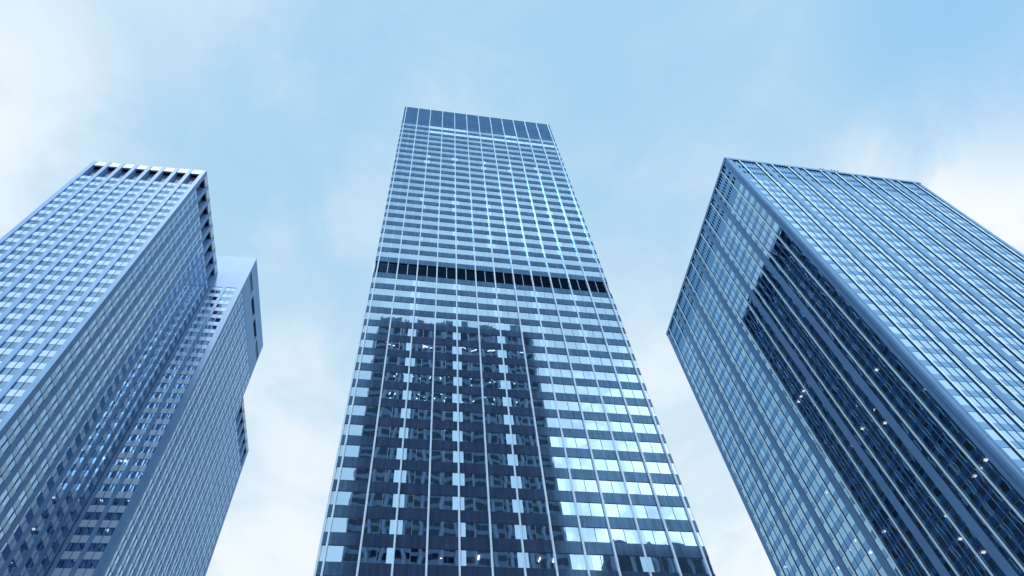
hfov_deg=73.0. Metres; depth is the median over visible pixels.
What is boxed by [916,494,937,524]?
window
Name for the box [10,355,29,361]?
window
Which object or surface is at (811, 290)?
window
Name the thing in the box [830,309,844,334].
window
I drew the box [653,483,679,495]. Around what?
window
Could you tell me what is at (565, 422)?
window
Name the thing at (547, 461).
window
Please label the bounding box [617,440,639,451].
window
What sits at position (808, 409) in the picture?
window
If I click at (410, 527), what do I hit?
window
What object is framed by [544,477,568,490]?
window
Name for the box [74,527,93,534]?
window
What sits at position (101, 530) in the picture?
window
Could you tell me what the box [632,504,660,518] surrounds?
window
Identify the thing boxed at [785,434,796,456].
window
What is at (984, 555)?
window
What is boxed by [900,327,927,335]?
window
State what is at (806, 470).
window
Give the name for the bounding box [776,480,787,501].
window
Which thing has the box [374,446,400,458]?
window
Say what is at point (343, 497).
window
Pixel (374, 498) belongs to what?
window
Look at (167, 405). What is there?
window
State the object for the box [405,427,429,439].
window
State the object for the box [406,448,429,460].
window
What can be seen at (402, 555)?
window
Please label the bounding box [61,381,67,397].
window
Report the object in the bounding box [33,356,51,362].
window
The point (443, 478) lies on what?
window
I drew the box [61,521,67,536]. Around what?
window
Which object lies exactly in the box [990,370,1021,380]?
window
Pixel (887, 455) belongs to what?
window
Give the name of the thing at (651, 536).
window
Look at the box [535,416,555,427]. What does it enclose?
window
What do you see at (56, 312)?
window
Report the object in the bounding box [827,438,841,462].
window
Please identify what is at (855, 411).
window
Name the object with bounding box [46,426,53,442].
window
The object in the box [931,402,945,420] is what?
window
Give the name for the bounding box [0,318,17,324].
window
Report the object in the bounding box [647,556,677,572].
window
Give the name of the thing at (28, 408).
window
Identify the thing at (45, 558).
window
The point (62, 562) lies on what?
window
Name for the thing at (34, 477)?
window
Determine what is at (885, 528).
window
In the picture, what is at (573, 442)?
window
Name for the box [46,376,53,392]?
window
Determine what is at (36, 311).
window
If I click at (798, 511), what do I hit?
window
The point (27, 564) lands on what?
window
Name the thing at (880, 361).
window
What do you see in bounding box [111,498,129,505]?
window
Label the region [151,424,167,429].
window
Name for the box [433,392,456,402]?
window
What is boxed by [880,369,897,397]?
window
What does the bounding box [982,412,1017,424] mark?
window
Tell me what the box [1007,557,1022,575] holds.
window
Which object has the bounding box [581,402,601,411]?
window
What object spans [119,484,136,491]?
window
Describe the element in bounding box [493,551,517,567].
window
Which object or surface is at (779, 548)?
window
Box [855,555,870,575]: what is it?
window
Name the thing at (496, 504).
window
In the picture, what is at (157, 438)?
window
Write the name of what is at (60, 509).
window
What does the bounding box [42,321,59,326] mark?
window
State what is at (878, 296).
window
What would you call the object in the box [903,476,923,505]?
window
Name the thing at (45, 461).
window
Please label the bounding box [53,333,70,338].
window
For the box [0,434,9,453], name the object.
window
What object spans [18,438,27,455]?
window
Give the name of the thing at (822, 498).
window
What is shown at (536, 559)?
window
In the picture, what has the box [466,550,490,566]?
window
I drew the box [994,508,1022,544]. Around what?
window
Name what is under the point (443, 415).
window
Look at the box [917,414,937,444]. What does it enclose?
window
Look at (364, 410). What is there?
window
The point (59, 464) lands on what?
window
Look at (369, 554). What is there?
window
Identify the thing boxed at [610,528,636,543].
window
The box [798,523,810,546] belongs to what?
window
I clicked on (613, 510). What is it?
window
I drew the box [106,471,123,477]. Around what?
window
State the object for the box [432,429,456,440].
window
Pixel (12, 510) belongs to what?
window
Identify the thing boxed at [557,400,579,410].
window
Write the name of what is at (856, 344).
window
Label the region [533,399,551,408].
window
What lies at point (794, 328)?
window
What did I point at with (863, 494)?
window
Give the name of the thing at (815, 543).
window
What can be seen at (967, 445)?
window
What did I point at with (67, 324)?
window
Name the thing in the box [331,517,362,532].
window
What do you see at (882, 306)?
window
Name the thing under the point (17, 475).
window
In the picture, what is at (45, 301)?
window
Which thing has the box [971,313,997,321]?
window
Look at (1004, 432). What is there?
window
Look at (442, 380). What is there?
window
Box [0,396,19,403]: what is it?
window
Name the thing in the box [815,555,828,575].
window
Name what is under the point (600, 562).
window
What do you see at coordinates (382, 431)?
window
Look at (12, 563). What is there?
window
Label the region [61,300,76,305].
window
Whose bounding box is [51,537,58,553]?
window
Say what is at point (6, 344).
window
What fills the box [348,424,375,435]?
window
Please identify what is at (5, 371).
window
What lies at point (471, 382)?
window
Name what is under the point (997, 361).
window
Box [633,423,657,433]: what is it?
window
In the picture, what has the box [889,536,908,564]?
window
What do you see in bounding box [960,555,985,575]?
window
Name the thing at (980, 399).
window
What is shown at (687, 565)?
window
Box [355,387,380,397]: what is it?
window
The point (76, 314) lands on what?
window
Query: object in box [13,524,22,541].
window
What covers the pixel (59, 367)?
window
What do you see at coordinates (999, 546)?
window
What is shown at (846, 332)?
window
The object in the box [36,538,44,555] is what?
window
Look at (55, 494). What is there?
window
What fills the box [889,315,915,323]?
window
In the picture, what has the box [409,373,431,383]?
window
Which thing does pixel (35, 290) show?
window
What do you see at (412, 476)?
window
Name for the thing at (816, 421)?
window
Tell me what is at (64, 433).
window
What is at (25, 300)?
window
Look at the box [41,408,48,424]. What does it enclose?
window
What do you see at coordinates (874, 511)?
window
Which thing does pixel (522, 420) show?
window
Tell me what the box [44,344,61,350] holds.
window
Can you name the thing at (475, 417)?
window
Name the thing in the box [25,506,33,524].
window
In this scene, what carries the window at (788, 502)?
in the corner skyscraper at (848, 348)
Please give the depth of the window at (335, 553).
75.71 m
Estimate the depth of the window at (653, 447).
97.80 m
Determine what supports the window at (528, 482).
in the glass skyscraper at (500, 418)
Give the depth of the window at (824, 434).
134.70 m
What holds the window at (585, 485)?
in the glass skyscraper at (500, 418)
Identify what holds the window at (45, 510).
in the stepped skyscraper at (131, 341)
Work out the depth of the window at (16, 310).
139.38 m
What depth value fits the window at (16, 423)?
116.94 m
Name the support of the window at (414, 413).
in the glass skyscraper at (500, 418)
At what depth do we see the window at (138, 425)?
163.87 m
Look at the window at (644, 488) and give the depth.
90.72 m
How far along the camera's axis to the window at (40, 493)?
125.77 m
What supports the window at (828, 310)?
in the corner skyscraper at (848, 348)
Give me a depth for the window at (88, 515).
141.44 m
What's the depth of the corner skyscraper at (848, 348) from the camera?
139.12 m
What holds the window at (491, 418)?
in the glass skyscraper at (500, 418)
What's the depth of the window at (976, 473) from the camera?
99.38 m
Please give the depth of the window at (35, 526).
124.82 m
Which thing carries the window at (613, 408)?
in the glass skyscraper at (500, 418)
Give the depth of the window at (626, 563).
80.32 m
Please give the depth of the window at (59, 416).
131.00 m
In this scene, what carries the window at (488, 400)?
in the glass skyscraper at (500, 418)
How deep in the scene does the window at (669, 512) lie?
87.95 m
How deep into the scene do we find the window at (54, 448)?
129.95 m
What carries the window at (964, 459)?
in the corner skyscraper at (848, 348)
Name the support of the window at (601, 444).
in the glass skyscraper at (500, 418)
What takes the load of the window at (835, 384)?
in the corner skyscraper at (848, 348)
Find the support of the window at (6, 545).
in the stepped skyscraper at (131, 341)
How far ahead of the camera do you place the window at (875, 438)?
120.21 m
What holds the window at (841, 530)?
in the corner skyscraper at (848, 348)
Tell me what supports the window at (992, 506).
in the corner skyscraper at (848, 348)
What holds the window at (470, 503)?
in the glass skyscraper at (500, 418)
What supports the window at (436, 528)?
in the glass skyscraper at (500, 418)
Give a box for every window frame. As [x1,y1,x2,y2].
[317,122,707,575]
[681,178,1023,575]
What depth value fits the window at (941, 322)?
127.06 m
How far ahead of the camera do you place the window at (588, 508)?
86.46 m
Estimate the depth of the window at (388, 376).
102.45 m
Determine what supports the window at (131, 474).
in the stepped skyscraper at (131, 341)
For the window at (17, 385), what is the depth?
121.62 m
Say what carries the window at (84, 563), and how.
in the stepped skyscraper at (131, 341)
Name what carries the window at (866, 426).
in the corner skyscraper at (848, 348)
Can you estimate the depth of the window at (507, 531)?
81.56 m
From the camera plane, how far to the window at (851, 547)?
123.76 m
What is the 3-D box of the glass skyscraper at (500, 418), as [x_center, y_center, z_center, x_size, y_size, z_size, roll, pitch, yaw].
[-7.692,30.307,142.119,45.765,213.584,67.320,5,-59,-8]
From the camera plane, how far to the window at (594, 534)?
83.17 m
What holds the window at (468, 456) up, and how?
in the glass skyscraper at (500, 418)
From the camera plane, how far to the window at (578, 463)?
93.03 m
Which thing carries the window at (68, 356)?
in the stepped skyscraper at (131, 341)
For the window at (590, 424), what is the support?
in the glass skyscraper at (500, 418)
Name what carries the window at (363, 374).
in the glass skyscraper at (500, 418)
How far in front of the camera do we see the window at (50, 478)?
128.97 m
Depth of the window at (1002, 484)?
94.32 m
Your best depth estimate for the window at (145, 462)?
154.73 m
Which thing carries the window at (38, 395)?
in the stepped skyscraper at (131, 341)
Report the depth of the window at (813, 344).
142.43 m
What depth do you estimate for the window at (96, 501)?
144.62 m
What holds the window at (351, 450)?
in the glass skyscraper at (500, 418)
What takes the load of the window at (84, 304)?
in the stepped skyscraper at (131, 341)
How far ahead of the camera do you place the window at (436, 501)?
83.80 m
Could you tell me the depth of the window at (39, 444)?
124.56 m
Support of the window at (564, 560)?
in the glass skyscraper at (500, 418)
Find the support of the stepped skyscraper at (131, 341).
on the pavement
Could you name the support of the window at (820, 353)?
in the corner skyscraper at (848, 348)
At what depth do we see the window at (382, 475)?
86.02 m
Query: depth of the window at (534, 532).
82.12 m
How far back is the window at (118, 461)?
154.28 m
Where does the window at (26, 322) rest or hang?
in the stepped skyscraper at (131, 341)
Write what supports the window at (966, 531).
in the corner skyscraper at (848, 348)
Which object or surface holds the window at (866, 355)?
in the corner skyscraper at (848, 348)
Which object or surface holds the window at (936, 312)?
in the corner skyscraper at (848, 348)
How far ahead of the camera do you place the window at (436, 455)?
90.37 m
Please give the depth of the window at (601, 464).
93.49 m
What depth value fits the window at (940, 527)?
104.32 m
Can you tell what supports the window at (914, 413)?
in the corner skyscraper at (848, 348)
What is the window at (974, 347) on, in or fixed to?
in the corner skyscraper at (848, 348)
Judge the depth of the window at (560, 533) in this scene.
82.60 m
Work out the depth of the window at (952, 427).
103.88 m
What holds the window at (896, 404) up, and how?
in the corner skyscraper at (848, 348)
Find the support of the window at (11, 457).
in the stepped skyscraper at (131, 341)
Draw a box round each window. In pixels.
[0,297,17,302]
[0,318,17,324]
[0,342,17,348]
[0,368,19,374]
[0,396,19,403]
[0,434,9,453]
[0,488,10,507]
[1,542,10,560]
[6,453,15,471]
[7,506,16,525]
[7,558,16,575]
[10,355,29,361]
[11,287,26,292]
[11,308,27,313]
[11,330,28,336]
[11,382,30,389]
[12,419,21,436]
[13,471,21,490]
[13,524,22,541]
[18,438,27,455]
[19,489,27,507]
[19,540,28,557]
[21,298,36,303]
[21,319,38,325]
[22,343,39,349]
[22,369,41,375]
[24,403,32,421]
[24,456,32,473]
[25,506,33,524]
[25,556,33,574]
[30,288,46,293]
[30,422,38,439]
[30,473,38,491]
[30,523,38,539]
[31,309,47,314]
[32,332,49,337]
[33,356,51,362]
[35,389,43,407]
[35,440,43,457]
[36,490,43,506]
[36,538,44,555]
[41,299,56,304]
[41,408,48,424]
[41,458,48,474]
[41,506,49,523]
[41,554,49,571]
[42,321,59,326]
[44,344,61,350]
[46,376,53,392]
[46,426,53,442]
[46,474,53,491]
[46,521,53,538]
[51,310,67,315]
[51,394,58,410]
[51,443,58,459]
[51,491,58,506]
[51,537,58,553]
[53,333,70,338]
[56,363,63,379]
[56,412,63,427]
[56,460,63,475]
[56,507,63,522]
[56,559,76,567]
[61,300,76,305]
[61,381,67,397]
[61,429,68,444]
[61,475,68,491]
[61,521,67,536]
[62,322,79,327]
[65,352,72,367]
[65,399,72,414]
[65,543,85,550]
[66,446,72,461]
[70,369,77,384]
[71,311,87,317]
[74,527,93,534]
[78,559,98,568]
[80,301,95,306]
[83,512,101,519]
[87,543,107,551]
[91,498,109,504]
[96,527,114,535]
[99,484,116,490]
[104,512,122,519]
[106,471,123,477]
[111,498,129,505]
[113,458,130,464]
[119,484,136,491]
[121,446,137,452]
[126,471,142,478]
[128,434,142,440]
[133,459,149,465]
[134,423,148,429]
[139,447,155,452]
[140,412,154,418]
[145,435,161,441]
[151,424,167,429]
[157,413,172,418]
[163,403,177,408]
[319,123,713,573]
[325,545,359,561]
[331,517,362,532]
[336,491,366,505]
[340,467,369,480]
[344,444,372,457]
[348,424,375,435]
[352,405,377,415]
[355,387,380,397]
[358,370,382,379]
[360,546,392,562]
[364,518,394,533]
[367,492,397,506]
[370,468,396,481]
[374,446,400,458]
[376,425,399,437]
[379,406,400,417]
[381,388,402,398]
[384,372,407,381]
[394,547,425,564]
[397,519,426,534]
[404,494,427,508]
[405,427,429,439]
[405,470,428,483]
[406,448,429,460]
[408,390,431,400]
[408,408,430,419]
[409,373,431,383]
[428,548,457,565]
[429,495,457,509]
[429,521,457,536]
[430,471,454,484]
[431,449,453,461]
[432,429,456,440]
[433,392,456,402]
[433,410,456,420]
[434,375,453,384]
[459,411,482,422]
[459,430,483,442]
[460,496,487,510]
[460,522,489,537]
[462,377,480,386]
[462,394,481,404]
[462,451,484,463]
[464,473,486,486]
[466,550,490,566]
[483,395,502,405]
[485,413,507,423]
[486,432,509,443]
[487,452,507,464]
[488,474,512,487]
[490,498,516,511]
[491,523,518,538]
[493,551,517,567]
[511,397,531,407]
[513,415,533,425]
[516,434,536,445]
[516,454,539,466]
[519,499,546,513]
[521,476,543,489]
[521,524,550,539]
[524,552,554,568]
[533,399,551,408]
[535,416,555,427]
[538,435,560,446]
[541,455,563,467]
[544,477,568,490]
[548,501,570,514]
[552,526,580,540]
[556,553,583,569]
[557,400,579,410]
[560,418,583,428]
[567,437,588,448]
[569,457,593,469]
[575,479,598,491]
[578,502,604,515]
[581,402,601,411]
[581,527,610,542]
[585,419,604,430]
[586,554,617,570]
[589,438,609,449]
[594,458,619,470]
[599,480,622,492]
[604,403,627,413]
[605,503,629,516]
[610,421,632,431]
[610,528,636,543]
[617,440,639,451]
[617,555,643,571]
[623,460,646,472]
[626,481,653,494]
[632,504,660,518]
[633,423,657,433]
[639,441,664,452]
[639,529,668,544]
[646,461,671,473]
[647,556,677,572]
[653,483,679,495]
[660,506,688,519]
[668,531,697,545]
[677,557,707,573]
[775,540,785,560]
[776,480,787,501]
[778,422,789,443]
[782,555,793,575]
[784,494,794,515]
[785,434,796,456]
[787,375,798,397]
[789,318,800,340]
[791,508,802,530]
[793,447,804,469]
[795,387,806,409]
[796,329,808,350]
[798,270,809,293]
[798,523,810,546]
[800,460,812,483]
[802,399,814,421]
[804,339,816,362]
[805,279,817,302]
[807,539,819,562]
[808,474,821,497]
[810,411,822,434]
[812,350,824,373]
[813,289,826,312]
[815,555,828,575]
[816,489,830,512]
[818,425,831,448]
[820,361,833,384]
[821,299,834,323]
[825,504,839,528]
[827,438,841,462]
[829,373,842,397]
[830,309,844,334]
[835,521,849,545]
[836,452,850,477]
[838,386,852,411]
[839,320,853,345]
[844,537,859,563]
[846,467,861,492]
[847,399,862,424]
[849,331,864,357]
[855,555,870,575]
[856,483,872,509]
[857,412,873,439]
[859,344,874,370]
[867,500,883,526]
[868,293,893,301]
[868,427,884,454]
[869,356,885,383]
[878,304,904,312]
[878,517,895,545]
[879,443,896,470]
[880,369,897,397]
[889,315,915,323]
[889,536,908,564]
[890,459,909,487]
[892,383,910,412]
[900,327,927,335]
[902,555,922,575]
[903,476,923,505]
[904,398,923,428]
[912,339,940,348]
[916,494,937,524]
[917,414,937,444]
[918,387,930,404]
[924,352,954,362]
[925,309,950,316]
[930,431,952,461]
[930,513,952,544]
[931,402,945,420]
[937,320,964,328]
[938,366,969,376]
[944,534,968,565]
[945,448,968,480]
[945,504,958,522]
[946,418,960,437]
[950,332,977,340]
[951,380,984,391]
[960,467,985,500]
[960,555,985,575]
[961,436,976,456]
[961,524,975,543]
[962,344,991,353]
[967,396,1000,407]
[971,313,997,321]
[976,357,1005,366]
[977,455,994,475]
[977,487,1003,521]
[977,546,993,566]
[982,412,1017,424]
[983,324,1011,333]
[989,533,1003,550]
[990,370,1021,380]
[994,475,1012,496]
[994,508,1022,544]
[997,336,1023,344]
[998,429,1023,441]
[1001,447,1023,459]
[1006,385,1023,394]
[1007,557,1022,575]
[1013,496,1023,517]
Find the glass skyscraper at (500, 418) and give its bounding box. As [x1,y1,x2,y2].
[313,107,715,575]
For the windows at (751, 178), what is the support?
in the corner skyscraper at (848, 348)
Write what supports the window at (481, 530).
in the glass skyscraper at (500, 418)
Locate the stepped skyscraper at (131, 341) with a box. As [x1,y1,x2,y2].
[0,161,262,575]
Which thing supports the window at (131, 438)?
in the stepped skyscraper at (131, 341)
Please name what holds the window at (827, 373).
in the corner skyscraper at (848, 348)
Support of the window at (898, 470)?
in the corner skyscraper at (848, 348)
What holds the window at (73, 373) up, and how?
in the stepped skyscraper at (131, 341)
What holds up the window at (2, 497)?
in the stepped skyscraper at (131, 341)
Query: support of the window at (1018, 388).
in the corner skyscraper at (848, 348)
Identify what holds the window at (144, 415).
in the stepped skyscraper at (131, 341)
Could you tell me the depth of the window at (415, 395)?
99.79 m
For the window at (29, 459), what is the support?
in the stepped skyscraper at (131, 341)
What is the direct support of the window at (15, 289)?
in the stepped skyscraper at (131, 341)
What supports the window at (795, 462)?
in the corner skyscraper at (848, 348)
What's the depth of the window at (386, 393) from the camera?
99.20 m
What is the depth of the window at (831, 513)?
130.14 m
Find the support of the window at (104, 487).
in the stepped skyscraper at (131, 341)
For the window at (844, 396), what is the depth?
129.73 m
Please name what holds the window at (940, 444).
in the corner skyscraper at (848, 348)
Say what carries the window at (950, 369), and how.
in the corner skyscraper at (848, 348)
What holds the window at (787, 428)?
in the corner skyscraper at (848, 348)
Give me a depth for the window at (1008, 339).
125.34 m
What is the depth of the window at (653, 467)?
94.52 m
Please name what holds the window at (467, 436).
in the glass skyscraper at (500, 418)
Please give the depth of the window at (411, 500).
83.35 m
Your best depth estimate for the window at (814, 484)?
136.42 m
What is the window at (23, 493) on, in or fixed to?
in the stepped skyscraper at (131, 341)
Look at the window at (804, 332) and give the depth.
145.61 m
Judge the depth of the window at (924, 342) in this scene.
119.34 m
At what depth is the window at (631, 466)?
94.06 m
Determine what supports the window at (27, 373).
in the stepped skyscraper at (131, 341)
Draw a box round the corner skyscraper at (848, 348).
[666,157,1023,575]
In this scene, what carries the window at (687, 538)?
in the glass skyscraper at (500, 418)
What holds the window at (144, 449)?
in the stepped skyscraper at (131, 341)
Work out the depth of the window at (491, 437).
94.68 m
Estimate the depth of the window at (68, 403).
134.16 m
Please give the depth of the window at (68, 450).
135.34 m
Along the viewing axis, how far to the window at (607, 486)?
90.17 m
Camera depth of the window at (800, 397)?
144.26 m
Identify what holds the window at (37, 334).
in the stepped skyscraper at (131, 341)
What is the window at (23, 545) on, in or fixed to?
in the stepped skyscraper at (131, 341)
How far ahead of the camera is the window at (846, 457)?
128.34 m
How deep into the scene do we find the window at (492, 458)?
91.39 m
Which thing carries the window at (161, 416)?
in the stepped skyscraper at (131, 341)
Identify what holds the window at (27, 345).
in the stepped skyscraper at (131, 341)
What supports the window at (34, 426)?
in the stepped skyscraper at (131, 341)
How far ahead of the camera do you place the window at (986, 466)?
97.51 m
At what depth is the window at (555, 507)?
85.85 m
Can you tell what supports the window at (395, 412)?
in the glass skyscraper at (500, 418)
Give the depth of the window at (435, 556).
77.27 m
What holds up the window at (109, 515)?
in the stepped skyscraper at (131, 341)
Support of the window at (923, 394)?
in the corner skyscraper at (848, 348)
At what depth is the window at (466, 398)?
100.81 m
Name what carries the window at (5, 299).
in the stepped skyscraper at (131, 341)
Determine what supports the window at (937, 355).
in the corner skyscraper at (848, 348)
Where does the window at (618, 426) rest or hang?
in the glass skyscraper at (500, 418)
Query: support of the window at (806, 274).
in the corner skyscraper at (848, 348)
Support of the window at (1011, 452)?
in the corner skyscraper at (848, 348)
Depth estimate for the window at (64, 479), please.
134.45 m
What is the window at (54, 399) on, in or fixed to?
in the stepped skyscraper at (131, 341)
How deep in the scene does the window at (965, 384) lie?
109.82 m
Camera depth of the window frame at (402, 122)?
136.12 m
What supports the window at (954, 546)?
in the corner skyscraper at (848, 348)
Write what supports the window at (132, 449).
in the stepped skyscraper at (131, 341)
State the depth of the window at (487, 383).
130.14 m
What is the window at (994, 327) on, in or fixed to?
in the corner skyscraper at (848, 348)
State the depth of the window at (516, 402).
101.85 m
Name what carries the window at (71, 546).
in the stepped skyscraper at (131, 341)
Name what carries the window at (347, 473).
in the glass skyscraper at (500, 418)
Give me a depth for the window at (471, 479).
87.67 m
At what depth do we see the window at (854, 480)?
125.19 m
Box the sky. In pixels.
[0,0,1023,575]
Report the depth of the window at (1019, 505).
91.59 m
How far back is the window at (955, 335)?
123.91 m
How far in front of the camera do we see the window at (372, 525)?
79.48 m
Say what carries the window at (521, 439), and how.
in the glass skyscraper at (500, 418)
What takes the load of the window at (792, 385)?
in the corner skyscraper at (848, 348)
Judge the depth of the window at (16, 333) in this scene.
133.41 m
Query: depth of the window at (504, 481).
88.14 m
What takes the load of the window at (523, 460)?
in the glass skyscraper at (500, 418)
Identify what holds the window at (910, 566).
in the corner skyscraper at (848, 348)
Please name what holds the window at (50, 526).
in the stepped skyscraper at (131, 341)
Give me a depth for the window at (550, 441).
95.73 m
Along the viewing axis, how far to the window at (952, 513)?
102.52 m
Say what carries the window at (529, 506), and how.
in the glass skyscraper at (500, 418)
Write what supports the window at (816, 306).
in the corner skyscraper at (848, 348)
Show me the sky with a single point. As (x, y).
(291, 110)
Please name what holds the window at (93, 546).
in the stepped skyscraper at (131, 341)
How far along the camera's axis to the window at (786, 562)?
143.14 m

